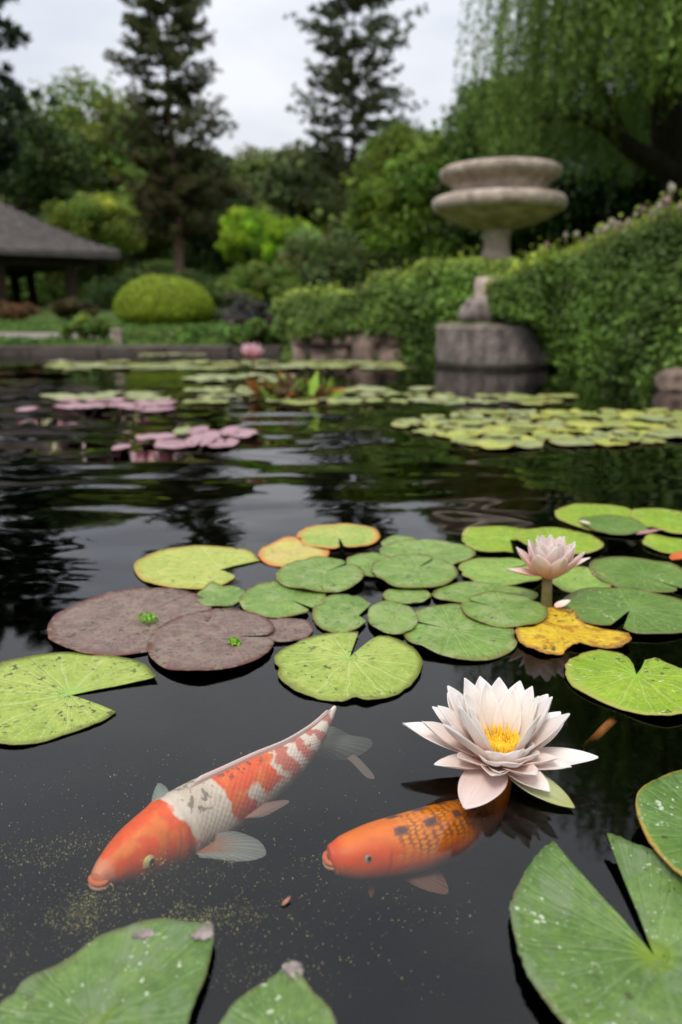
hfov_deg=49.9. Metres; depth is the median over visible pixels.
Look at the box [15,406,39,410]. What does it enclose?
lily pad
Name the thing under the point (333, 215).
hillside tree
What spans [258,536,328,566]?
lily pad
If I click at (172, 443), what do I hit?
lily pad
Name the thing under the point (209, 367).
lily pad
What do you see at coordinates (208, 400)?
lily pad
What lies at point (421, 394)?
lily pad
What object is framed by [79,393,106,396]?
lily pad
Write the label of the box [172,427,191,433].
lily pad
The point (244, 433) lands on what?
lily pad
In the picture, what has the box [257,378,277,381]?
lily pad
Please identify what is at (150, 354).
lily pad
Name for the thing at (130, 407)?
lily pad
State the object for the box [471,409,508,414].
lily pad
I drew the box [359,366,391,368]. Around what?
lily pad
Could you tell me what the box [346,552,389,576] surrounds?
lily pad
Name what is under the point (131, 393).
lily pad
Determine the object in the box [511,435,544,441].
lily pad
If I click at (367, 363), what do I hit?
lily pad
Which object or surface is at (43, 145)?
broadleaf tree
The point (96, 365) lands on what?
lily pad
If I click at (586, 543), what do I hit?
lily pad
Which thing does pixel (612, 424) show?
lily pad
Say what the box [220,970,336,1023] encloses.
lily pad
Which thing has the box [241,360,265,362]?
lily pad
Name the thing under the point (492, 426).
lily pad
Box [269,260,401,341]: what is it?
trailing hedge
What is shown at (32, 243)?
garden pavilion
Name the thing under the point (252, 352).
water lily flower
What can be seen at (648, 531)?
fallen leaf
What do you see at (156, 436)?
lily pad
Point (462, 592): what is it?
lily pad
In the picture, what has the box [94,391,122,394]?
lily pad
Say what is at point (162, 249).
hillside tree
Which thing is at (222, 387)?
lily pad
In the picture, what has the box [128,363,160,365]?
lily pad
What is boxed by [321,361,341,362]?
lily pad
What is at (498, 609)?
lily pad
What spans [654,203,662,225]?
bank flower
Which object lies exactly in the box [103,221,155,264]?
hillside tree
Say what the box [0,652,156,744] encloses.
lily pad
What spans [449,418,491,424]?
lily pad
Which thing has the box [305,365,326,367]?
lily pad
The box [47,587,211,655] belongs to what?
lily pad
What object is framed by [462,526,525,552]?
lily pad
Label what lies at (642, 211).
bank flower
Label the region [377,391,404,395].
lily pad
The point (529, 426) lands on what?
lily pad
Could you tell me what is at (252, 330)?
shrub
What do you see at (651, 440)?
lily pad
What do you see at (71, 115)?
broadleaf tree
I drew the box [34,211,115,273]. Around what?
hillside tree
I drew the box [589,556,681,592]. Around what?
lily pad
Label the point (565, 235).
bank flower
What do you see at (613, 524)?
lily pad
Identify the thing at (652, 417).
lily pad
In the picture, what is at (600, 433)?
lily pad
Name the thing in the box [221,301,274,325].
shrub
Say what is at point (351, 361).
lily pad
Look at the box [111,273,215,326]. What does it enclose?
clipped bush
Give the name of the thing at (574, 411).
lily pad
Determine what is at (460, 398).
lily pad
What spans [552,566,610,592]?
lily pad
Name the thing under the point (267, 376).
lily pad
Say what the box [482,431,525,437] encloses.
lily pad
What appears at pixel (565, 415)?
lily pad
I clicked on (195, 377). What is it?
lily pad
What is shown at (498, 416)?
lily pad
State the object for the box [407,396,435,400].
lily pad
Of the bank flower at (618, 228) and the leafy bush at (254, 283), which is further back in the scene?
the leafy bush at (254, 283)
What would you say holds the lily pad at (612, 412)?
on the water
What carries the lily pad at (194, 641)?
on the water
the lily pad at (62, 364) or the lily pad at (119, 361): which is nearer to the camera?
the lily pad at (62, 364)
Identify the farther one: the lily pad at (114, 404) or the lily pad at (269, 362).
the lily pad at (269, 362)
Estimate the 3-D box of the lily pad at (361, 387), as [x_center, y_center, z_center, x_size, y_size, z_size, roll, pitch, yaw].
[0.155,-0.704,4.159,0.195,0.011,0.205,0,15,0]
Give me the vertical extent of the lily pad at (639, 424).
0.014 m
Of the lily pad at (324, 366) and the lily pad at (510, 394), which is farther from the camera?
the lily pad at (324, 366)
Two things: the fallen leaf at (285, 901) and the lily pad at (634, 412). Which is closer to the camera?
the fallen leaf at (285, 901)
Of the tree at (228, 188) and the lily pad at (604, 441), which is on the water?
the lily pad at (604, 441)
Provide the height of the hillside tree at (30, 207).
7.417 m
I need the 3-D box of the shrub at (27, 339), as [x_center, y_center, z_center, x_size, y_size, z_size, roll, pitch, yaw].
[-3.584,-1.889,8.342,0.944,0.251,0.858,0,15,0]
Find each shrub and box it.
[0,300,43,321]
[0,334,66,345]
[6,260,148,306]
[48,297,99,321]
[57,312,115,338]
[76,264,229,309]
[111,330,170,342]
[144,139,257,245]
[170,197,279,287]
[171,323,229,344]
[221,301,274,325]
[224,317,288,345]
[417,73,603,258]
[509,94,667,259]
[584,95,670,237]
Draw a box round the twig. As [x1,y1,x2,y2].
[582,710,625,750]
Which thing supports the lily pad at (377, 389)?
on the water
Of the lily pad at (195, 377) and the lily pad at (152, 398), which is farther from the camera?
the lily pad at (195, 377)
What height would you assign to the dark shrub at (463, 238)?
4.552 m
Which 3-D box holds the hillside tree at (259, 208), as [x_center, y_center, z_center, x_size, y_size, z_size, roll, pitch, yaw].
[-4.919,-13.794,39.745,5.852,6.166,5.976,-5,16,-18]
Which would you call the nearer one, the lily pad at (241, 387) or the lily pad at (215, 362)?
the lily pad at (241, 387)
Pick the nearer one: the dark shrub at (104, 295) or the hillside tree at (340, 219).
the dark shrub at (104, 295)
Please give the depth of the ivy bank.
5.11 m
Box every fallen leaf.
[282,896,290,905]
[636,529,661,534]
[669,551,681,559]
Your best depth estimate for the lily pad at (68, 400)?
3.57 m
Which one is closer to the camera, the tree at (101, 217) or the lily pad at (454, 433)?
the lily pad at (454, 433)
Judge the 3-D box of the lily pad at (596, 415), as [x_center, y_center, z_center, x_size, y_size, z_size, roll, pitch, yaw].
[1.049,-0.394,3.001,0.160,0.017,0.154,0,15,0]
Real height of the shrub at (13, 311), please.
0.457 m
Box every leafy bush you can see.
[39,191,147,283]
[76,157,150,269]
[207,290,262,322]
[222,260,305,302]
[271,224,369,294]
[323,216,435,288]
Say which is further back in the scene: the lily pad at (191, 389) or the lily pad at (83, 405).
the lily pad at (191, 389)
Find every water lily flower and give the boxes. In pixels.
[240,342,264,370]
[403,676,597,809]
[507,534,589,606]
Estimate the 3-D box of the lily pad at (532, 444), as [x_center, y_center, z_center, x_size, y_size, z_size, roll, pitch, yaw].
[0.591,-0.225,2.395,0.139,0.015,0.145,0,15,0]
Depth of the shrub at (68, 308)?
13.41 m
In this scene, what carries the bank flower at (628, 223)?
on the ivy bank
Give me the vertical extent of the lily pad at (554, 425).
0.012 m
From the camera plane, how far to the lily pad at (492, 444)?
2.36 m
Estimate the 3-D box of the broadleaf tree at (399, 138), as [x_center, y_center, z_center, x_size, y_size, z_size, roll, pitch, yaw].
[1.373,-7.086,17.800,2.790,4.487,2.408,0,15,0]
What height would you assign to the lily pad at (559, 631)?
0.010 m
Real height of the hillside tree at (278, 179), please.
9.412 m
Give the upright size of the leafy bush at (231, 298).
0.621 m
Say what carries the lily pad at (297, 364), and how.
on the water
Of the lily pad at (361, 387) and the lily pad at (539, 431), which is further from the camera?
the lily pad at (361, 387)
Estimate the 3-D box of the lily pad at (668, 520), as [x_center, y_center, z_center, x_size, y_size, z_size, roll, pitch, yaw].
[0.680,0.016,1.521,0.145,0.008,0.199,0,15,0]
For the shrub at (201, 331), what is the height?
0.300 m
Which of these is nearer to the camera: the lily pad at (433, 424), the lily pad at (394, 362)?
the lily pad at (433, 424)
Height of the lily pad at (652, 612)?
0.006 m
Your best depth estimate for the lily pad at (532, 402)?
3.52 m
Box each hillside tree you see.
[1,194,55,219]
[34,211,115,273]
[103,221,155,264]
[142,225,192,260]
[204,147,233,179]
[229,143,277,181]
[235,171,317,269]
[235,202,294,263]
[256,138,345,249]
[311,161,368,251]
[313,134,429,265]
[414,128,439,142]
[414,129,433,143]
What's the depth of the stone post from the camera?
8.18 m
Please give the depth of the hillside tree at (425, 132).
72.35 m
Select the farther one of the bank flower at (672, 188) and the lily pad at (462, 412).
the bank flower at (672, 188)
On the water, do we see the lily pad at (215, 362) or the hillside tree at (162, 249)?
the lily pad at (215, 362)
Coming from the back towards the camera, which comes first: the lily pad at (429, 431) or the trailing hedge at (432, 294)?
the trailing hedge at (432, 294)
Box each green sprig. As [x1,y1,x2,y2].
[137,612,157,623]
[227,635,241,645]
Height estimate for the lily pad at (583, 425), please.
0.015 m
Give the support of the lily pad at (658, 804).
on the water
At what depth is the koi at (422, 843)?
0.64 m
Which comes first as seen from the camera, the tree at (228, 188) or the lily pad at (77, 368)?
the lily pad at (77, 368)
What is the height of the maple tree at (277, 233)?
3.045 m
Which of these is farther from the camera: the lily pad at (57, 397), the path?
the path
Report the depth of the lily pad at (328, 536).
1.41 m
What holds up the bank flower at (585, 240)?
attached to the ivy bank
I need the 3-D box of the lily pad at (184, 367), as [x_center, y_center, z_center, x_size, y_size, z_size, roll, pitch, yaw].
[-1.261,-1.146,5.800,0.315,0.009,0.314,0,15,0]
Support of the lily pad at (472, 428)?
on the water
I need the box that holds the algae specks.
[0,748,471,998]
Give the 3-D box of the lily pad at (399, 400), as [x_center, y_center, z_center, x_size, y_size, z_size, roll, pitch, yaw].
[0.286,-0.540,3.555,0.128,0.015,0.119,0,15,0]
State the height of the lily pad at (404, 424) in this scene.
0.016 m
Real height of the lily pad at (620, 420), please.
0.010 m
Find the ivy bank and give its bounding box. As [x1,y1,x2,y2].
[479,190,681,384]
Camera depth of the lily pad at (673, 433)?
2.57 m
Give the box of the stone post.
[111,328,122,344]
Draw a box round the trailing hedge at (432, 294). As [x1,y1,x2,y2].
[393,244,526,360]
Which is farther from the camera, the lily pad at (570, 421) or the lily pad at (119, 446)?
the lily pad at (570, 421)
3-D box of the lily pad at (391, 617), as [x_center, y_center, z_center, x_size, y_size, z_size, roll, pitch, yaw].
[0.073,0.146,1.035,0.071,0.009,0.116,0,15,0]
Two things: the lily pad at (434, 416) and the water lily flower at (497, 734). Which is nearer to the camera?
the water lily flower at (497, 734)
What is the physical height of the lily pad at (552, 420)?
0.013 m
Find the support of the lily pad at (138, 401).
on the water
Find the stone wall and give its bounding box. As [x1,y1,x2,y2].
[292,328,403,358]
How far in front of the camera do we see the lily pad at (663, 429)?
2.68 m
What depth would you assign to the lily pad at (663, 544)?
1.37 m
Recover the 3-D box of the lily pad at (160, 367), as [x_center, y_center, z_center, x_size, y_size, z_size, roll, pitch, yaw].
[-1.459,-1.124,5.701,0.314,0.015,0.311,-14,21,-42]
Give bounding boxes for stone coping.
[0,345,282,353]
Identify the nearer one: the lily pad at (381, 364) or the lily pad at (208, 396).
the lily pad at (208, 396)
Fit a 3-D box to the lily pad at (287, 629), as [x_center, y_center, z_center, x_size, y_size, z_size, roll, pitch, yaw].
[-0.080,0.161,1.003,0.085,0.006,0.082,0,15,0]
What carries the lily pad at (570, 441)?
on the water
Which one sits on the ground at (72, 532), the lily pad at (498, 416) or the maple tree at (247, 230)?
the maple tree at (247, 230)
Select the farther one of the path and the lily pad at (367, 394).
the path
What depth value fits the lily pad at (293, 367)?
5.68 m
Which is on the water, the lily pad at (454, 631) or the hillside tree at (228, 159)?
the lily pad at (454, 631)
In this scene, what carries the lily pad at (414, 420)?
on the water
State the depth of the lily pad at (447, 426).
2.75 m
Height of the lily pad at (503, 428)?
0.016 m
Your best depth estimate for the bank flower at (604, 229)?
5.18 m
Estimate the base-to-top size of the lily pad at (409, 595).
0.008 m
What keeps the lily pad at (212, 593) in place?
on the water
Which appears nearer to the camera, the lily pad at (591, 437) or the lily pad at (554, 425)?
the lily pad at (591, 437)
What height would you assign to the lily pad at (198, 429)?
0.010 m
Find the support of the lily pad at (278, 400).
on the water
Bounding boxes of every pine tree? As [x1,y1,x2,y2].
[0,0,61,175]
[100,0,239,273]
[282,0,428,223]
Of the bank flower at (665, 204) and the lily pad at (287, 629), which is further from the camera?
the bank flower at (665, 204)
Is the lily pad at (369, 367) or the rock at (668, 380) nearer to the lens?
the rock at (668, 380)
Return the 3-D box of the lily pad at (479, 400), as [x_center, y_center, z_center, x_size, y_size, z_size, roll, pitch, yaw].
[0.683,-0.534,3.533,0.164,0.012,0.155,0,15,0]
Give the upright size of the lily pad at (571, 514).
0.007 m
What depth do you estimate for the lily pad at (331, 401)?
3.53 m
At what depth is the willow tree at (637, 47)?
7.86 m
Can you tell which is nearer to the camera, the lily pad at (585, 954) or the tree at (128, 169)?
the lily pad at (585, 954)
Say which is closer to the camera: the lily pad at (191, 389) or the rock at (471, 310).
the lily pad at (191, 389)
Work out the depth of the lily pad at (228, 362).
6.23 m
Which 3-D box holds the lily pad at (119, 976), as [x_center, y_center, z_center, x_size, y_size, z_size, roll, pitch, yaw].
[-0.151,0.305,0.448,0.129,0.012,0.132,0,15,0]
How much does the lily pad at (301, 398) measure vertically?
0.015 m
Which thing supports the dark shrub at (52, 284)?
on the ground at (72, 532)
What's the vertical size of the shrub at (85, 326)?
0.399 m
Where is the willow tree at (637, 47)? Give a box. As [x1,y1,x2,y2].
[444,0,681,206]
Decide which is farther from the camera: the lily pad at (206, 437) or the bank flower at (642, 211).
the bank flower at (642, 211)
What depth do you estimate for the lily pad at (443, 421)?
2.90 m
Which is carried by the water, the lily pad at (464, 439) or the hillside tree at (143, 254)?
the lily pad at (464, 439)
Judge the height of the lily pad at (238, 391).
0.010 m
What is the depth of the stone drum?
5.62 m
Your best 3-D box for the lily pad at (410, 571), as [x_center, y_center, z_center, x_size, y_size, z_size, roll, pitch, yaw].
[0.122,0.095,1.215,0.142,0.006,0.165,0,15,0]
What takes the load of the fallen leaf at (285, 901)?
on the water
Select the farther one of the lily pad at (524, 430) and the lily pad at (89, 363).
the lily pad at (89, 363)
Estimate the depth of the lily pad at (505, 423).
2.85 m
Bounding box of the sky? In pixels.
[0,0,661,158]
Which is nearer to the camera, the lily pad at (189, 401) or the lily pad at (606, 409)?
the lily pad at (606, 409)
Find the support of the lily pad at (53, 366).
on the water
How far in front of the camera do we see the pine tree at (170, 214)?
26.73 m
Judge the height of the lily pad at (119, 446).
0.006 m
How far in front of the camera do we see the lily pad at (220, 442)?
2.41 m
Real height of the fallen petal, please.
0.011 m
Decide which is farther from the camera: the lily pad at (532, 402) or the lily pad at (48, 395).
the lily pad at (48, 395)
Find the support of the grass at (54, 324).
on the ground at (72, 532)
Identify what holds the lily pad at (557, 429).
on the water
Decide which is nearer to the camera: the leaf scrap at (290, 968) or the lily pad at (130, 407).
the leaf scrap at (290, 968)
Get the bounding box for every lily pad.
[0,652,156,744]
[0,918,213,1023]
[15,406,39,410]
[40,393,69,396]
[44,365,73,367]
[46,363,87,365]
[46,394,82,399]
[47,360,73,362]
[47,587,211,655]
[52,402,79,407]
[55,398,84,402]
[60,403,107,408]
[64,367,90,369]
[70,362,106,364]
[73,364,115,366]
[76,395,116,399]
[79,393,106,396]
[86,397,124,402]
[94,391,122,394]
[105,402,137,406]
[106,360,130,362]
[107,365,148,368]
[111,444,130,449]
[119,405,144,409]
[122,391,158,395]
[124,395,161,399]
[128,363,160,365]
[132,366,174,369]
[134,398,177,402]
[134,406,175,411]
[134,545,259,589]
[135,432,176,439]
[137,401,173,406]
[138,354,166,355]
[140,396,170,400]
[147,608,273,670]
[153,363,184,364]
[154,439,191,448]
[162,365,201,368]
[164,353,184,354]
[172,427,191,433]
[180,360,211,363]
[181,376,215,379]
[182,400,205,402]
[183,388,211,391]
[184,430,221,446]
[186,426,208,433]
[191,366,234,369]
[196,378,226,381]
[196,394,223,397]
[196,398,229,402]
[196,581,244,606]
[197,374,226,376]
[199,388,230,392]
[201,361,234,363]
[203,386,225,388]
[207,438,239,447]
[213,365,239,367]
[213,375,247,378]
[218,361,239,363]
[219,426,238,435]
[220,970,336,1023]
[221,393,252,396]
[227,428,256,437]
[235,389,248,392]
[236,373,266,376]
[237,386,262,388]
[239,580,325,617]
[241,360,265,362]
[249,365,289,367]
[254,617,312,641]
[257,374,295,377]
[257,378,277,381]
[258,361,279,362]
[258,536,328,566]
[265,397,289,402]
[274,631,422,701]
[275,363,314,365]
[276,556,363,592]
[279,366,307,368]
[281,399,318,404]
[289,360,325,363]
[293,397,318,399]
[296,523,379,548]
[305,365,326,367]
[312,594,370,632]
[315,396,338,399]
[316,363,344,364]
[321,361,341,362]
[321,364,354,367]
[327,398,361,403]
[332,360,369,361]
[336,398,362,400]
[339,388,365,391]
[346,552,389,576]
[351,385,384,389]
[352,362,391,364]
[356,393,378,396]
[357,388,392,391]
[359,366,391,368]
[361,398,384,401]
[367,600,417,634]
[368,361,402,363]
[368,363,404,365]
[372,554,457,587]
[377,366,414,369]
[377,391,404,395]
[379,539,475,564]
[381,535,415,545]
[382,588,431,603]
[388,398,411,402]
[391,421,419,427]
[395,418,424,422]
[403,603,516,660]
[404,392,426,395]
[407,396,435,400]
[408,387,434,390]
[412,427,448,434]
[414,399,446,402]
[419,421,442,426]
[420,417,458,424]
[421,414,444,418]
[429,394,458,400]
[431,399,470,404]
[431,581,537,602]
[432,393,454,395]
[434,429,478,437]
[437,424,462,428]
[448,396,470,399]
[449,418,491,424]
[450,412,482,418]
[451,435,487,445]
[454,426,486,430]
[456,411,477,415]
[459,558,541,584]
[461,590,547,627]
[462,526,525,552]
[466,429,493,433]
[467,398,499,403]
[470,440,515,448]
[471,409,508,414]
[474,417,506,421]
[476,394,503,396]
[480,437,513,442]
[481,425,514,432]
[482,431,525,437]
[483,425,515,428]
[491,414,513,418]
[496,421,528,425]
[498,396,527,401]
[501,439,543,447]
[503,393,534,397]
[507,409,536,413]
[507,413,530,418]
[509,429,534,432]
[509,833,681,1023]
[510,419,532,422]
[511,396,550,400]
[511,423,544,428]
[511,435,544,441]
[514,398,551,404]
[514,527,603,553]
[515,606,631,655]
[524,414,555,418]
[530,429,558,433]
[531,422,568,427]
[532,432,575,438]
[537,394,560,397]
[537,418,567,422]
[538,399,564,402]
[540,409,570,414]
[542,427,564,431]
[546,393,578,397]
[549,413,583,418]
[549,438,594,445]
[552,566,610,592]
[555,504,649,531]
[562,587,681,633]
[563,427,591,433]
[565,408,596,413]
[565,422,604,428]
[565,649,681,715]
[567,420,593,422]
[576,433,616,439]
[577,411,617,418]
[580,514,647,534]
[589,421,629,427]
[589,430,612,435]
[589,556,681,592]
[590,438,628,445]
[598,408,620,411]
[603,411,622,415]
[603,418,640,421]
[605,434,641,441]
[608,429,637,435]
[613,412,641,418]
[617,410,653,415]
[620,428,652,434]
[622,434,650,438]
[626,421,666,427]
[630,508,681,533]
[632,414,676,421]
[635,770,681,876]
[636,438,666,442]
[642,408,669,412]
[642,534,681,553]
[645,413,670,415]
[647,430,681,437]
[648,426,680,431]
[663,411,681,415]
[663,420,681,426]
[666,416,681,419]
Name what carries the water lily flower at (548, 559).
on the water
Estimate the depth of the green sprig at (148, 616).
1.02 m
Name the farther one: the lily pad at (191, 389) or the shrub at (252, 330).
the shrub at (252, 330)
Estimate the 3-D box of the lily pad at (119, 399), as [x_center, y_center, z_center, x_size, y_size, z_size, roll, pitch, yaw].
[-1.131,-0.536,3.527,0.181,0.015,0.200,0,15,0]
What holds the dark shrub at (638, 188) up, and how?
on the ground at (72, 532)
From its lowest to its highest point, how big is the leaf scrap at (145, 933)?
0.004 m
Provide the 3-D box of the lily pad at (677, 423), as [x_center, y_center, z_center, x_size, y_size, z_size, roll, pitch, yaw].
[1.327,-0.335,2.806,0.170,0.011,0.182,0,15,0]
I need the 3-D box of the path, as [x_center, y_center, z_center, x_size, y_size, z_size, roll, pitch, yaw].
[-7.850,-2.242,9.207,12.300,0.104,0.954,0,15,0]
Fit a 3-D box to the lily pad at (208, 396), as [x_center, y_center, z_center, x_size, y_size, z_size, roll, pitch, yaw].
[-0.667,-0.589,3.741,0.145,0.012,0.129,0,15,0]
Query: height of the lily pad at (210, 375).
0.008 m
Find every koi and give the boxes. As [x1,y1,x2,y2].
[88,706,373,890]
[322,778,511,896]
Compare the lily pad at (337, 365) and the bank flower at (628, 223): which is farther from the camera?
the lily pad at (337, 365)
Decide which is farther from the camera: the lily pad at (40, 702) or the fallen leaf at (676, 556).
the fallen leaf at (676, 556)
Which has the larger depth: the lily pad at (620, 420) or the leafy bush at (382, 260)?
the leafy bush at (382, 260)
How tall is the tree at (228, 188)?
7.415 m
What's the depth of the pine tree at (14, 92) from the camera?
16.99 m
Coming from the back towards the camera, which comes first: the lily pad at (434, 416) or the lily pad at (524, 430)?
the lily pad at (434, 416)
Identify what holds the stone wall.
on the ground at (72, 532)
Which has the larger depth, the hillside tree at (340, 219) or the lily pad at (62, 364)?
the hillside tree at (340, 219)
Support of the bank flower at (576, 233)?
attached to the ivy bank
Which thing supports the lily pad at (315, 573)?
on the water
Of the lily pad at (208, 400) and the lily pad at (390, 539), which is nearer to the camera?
the lily pad at (390, 539)
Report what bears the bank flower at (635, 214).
attached to the ivy bank
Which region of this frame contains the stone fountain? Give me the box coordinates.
[432,157,567,260]
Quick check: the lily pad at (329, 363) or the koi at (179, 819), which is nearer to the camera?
the koi at (179, 819)
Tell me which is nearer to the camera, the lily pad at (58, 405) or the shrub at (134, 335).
the lily pad at (58, 405)
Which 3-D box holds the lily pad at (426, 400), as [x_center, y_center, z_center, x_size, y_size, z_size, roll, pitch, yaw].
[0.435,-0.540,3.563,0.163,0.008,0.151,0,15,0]
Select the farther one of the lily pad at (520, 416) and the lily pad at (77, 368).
the lily pad at (77, 368)
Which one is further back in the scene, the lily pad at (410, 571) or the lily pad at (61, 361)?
the lily pad at (61, 361)
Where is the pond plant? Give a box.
[235,369,345,402]
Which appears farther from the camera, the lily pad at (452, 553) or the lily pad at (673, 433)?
the lily pad at (673, 433)
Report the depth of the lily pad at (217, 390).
4.02 m
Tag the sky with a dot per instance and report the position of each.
(260, 54)
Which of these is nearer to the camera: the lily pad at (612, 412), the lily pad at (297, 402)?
the lily pad at (612, 412)
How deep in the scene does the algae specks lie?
0.58 m
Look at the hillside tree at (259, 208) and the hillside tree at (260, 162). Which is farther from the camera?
the hillside tree at (260, 162)
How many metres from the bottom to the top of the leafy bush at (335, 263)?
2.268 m
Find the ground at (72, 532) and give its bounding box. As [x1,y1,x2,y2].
[0,250,681,1023]
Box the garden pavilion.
[0,201,120,303]
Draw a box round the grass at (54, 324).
[0,320,277,344]
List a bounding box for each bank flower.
[563,231,567,260]
[573,230,578,254]
[583,237,586,257]
[594,228,599,251]
[601,224,608,249]
[607,218,615,242]
[614,221,620,246]
[624,218,631,238]
[633,212,637,228]
[639,206,646,222]
[648,210,654,232]
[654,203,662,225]
[662,196,670,224]
[667,182,675,205]
[677,203,681,223]
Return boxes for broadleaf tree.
[0,104,116,307]
[11,66,175,287]
[341,116,430,272]
[368,105,482,267]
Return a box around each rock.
[458,298,499,322]
[654,368,681,390]
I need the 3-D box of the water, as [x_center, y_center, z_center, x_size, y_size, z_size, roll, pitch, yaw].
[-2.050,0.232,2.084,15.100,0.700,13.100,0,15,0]
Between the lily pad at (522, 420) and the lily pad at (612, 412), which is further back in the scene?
the lily pad at (612, 412)
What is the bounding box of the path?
[0,332,173,338]
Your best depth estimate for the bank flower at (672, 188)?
4.61 m
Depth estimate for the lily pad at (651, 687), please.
0.85 m
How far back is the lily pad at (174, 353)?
7.58 m
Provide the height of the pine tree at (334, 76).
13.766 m
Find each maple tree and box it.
[214,206,277,269]
[261,215,321,261]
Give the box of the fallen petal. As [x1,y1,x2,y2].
[554,600,570,607]
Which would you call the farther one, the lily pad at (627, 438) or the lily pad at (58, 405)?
the lily pad at (58, 405)
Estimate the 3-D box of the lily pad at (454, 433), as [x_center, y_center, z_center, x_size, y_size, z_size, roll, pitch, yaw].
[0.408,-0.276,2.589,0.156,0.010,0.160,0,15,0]
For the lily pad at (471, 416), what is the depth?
3.01 m
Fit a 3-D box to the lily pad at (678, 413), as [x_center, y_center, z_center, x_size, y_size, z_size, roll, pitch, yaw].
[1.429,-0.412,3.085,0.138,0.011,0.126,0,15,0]
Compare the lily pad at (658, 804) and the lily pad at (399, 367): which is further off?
the lily pad at (399, 367)
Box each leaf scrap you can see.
[131,928,156,938]
[189,921,214,940]
[282,960,303,981]
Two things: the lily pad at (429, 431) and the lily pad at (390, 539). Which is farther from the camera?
the lily pad at (429, 431)
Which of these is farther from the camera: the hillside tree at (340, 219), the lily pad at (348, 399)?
the hillside tree at (340, 219)
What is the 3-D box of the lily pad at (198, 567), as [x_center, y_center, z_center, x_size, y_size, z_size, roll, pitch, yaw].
[-0.248,0.092,1.252,0.215,0.006,0.218,0,15,0]
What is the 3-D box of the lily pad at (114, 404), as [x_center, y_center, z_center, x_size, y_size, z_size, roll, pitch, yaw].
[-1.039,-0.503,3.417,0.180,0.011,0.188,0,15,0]
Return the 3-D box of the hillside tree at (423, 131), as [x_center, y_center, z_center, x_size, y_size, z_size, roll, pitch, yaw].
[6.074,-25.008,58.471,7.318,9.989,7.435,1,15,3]
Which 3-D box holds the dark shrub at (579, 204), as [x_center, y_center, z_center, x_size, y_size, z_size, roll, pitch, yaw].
[4.755,-5.574,13.405,3.821,3.846,3.454,0,15,0]
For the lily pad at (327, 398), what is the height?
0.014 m
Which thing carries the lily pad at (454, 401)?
on the water
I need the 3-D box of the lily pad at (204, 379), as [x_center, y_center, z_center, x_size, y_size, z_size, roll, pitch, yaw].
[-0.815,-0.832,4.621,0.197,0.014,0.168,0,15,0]
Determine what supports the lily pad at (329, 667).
on the water
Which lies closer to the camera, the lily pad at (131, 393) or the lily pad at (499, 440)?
the lily pad at (499, 440)
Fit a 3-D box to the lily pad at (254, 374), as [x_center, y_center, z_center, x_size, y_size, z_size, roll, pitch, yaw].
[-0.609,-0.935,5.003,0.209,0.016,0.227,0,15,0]
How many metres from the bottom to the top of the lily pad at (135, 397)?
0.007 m
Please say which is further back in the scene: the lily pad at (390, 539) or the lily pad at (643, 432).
the lily pad at (643, 432)
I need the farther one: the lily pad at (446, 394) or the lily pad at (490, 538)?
the lily pad at (446, 394)
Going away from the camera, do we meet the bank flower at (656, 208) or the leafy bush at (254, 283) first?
the bank flower at (656, 208)
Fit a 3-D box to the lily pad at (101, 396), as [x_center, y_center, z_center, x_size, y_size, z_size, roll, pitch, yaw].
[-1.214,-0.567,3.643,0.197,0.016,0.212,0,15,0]
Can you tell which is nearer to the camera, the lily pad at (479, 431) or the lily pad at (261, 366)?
the lily pad at (479, 431)
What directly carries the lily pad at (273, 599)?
on the water
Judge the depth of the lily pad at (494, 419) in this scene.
2.92 m
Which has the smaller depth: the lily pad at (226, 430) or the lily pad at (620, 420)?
the lily pad at (226, 430)
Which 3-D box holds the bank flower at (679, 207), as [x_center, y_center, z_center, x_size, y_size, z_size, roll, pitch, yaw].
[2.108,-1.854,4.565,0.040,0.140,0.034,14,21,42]
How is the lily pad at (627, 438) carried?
on the water
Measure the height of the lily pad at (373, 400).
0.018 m
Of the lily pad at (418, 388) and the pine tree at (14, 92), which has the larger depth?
the pine tree at (14, 92)
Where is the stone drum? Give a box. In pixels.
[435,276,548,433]
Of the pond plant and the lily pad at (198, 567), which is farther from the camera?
the pond plant
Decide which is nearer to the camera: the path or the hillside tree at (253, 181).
the path
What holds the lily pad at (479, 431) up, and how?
on the water
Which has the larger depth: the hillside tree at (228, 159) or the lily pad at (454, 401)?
the hillside tree at (228, 159)
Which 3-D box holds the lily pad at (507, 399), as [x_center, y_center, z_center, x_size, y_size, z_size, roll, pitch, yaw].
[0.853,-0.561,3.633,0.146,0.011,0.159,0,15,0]
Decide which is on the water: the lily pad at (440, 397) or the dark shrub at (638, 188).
the lily pad at (440, 397)
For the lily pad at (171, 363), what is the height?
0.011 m
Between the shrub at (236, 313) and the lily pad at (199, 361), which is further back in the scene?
the shrub at (236, 313)
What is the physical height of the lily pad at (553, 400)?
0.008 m
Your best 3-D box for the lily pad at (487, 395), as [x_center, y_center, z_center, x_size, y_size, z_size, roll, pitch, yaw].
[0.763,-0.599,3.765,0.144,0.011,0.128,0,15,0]
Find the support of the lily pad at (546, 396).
on the water
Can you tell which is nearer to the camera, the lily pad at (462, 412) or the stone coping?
the lily pad at (462, 412)
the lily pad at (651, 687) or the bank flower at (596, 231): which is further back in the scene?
the bank flower at (596, 231)
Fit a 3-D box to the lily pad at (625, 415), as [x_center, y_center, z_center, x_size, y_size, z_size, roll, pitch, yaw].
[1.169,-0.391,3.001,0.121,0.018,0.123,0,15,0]

